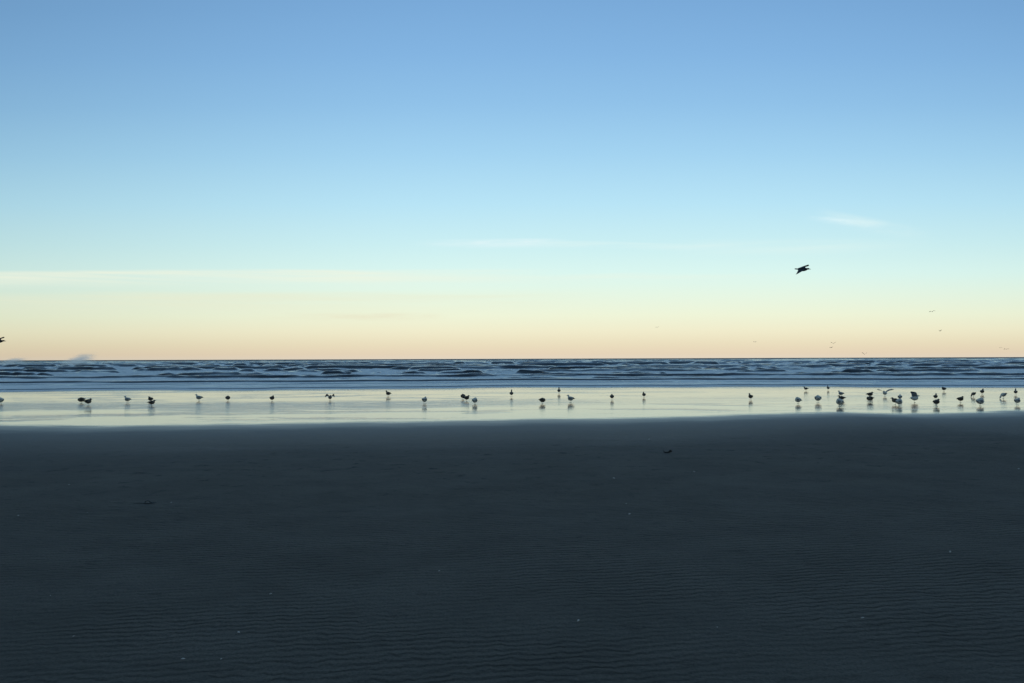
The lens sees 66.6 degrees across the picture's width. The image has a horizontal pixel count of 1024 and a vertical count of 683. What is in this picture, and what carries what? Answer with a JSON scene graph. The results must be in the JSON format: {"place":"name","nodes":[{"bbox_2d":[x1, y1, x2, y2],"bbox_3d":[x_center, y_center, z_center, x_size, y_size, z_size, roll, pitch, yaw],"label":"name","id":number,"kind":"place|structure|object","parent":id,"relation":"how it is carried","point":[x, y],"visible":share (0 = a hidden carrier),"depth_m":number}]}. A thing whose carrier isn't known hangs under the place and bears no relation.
{"place":"outdoors","nodes":[
{"label":"outdoors","id":0,"kind":"place"},
{"bbox_2d":[0,419,1023,682],"bbox_3d":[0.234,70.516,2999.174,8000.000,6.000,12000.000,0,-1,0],"label":"beach","id":1,"kind":"structure","parent":0,"point":[782,551],"depth_m":6.16},
{"bbox_2d":[0,386,1023,434],"bbox_3d":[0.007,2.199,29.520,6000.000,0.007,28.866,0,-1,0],"label":"wet sand","id":2,"kind":"structure","parent":0,"point":[103,413],"depth_m":24.40},
{"bbox_2d":[84,398,91,405],"bbox_3d":[-14.406,2.051,26.492,0.323,0.250,0.187,-1,-2,38],"label":"gull","id":3,"kind":"object","parent":2,"relation":"on","point":[87,401],"visible":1,"depth_m":26.45},
{"bbox_2d":[814,395,821,402],"bbox_3d":[10.529,1.970,26.823,0.229,0.263,0.248,1,-1,-30],"label":"gull","id":4,"kind":"object","parent":2,"relation":"on","point":[817,397],"visible":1,"depth_m":26.77},
{"bbox_2d":[836,398,844,406],"bbox_3d":[10.353,1.921,24.599,0.248,0.263,0.229,-1,-1,20],"label":"gull","id":5,"kind":"object","parent":2,"relation":"on","point":[839,401],"visible":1,"depth_m":24.55},
{"bbox_2d":[895,398,902,405],"bbox_3d":[12.302,1.931,24.800,0.209,0.240,0.227,-1,-1,30],"label":"gull","id":6,"kind":"object","parent":2,"relation":"on","point":[899,401],"visible":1,"depth_m":24.75},
{"bbox_2d":[910,391,918,402],"bbox_3d":[13.781,1.901,26.701,0.353,0.374,0.223,0,-1,12],"label":"gull","id":7,"kind":"object","parent":2,"relation":"on","point":[914,397],"visible":1,"depth_m":26.64},
{"bbox_2d":[976,398,983,405],"bbox_3d":[14.798,1.908,24.673,0.248,0.263,0.229,-1,-1,20],"label":"gull","id":8,"kind":"object","parent":2,"relation":"on","point":[979,401],"visible":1,"depth_m":24.61},
{"bbox_2d":[0,357,1023,391],"bbox_3d":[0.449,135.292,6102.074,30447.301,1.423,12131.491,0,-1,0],"label":"sea","id":9,"kind":"structure","parent":0,"point":[49,375],"depth_m":71.96},
{"bbox_2d":[0,0,1023,359],"label":"sky","id":10,"kind":"structure","parent":0,"point":[180,179]},
{"bbox_2d":[795,265,808,273],"bbox_3d":[8.196,-2.033,22.031,0.548,0.315,0.300,0,-1,-11],"label":"flying crow","id":11,"kind":"object","parent":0,"point":[802,268],"visible":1,"depth_m":22.00}
]}

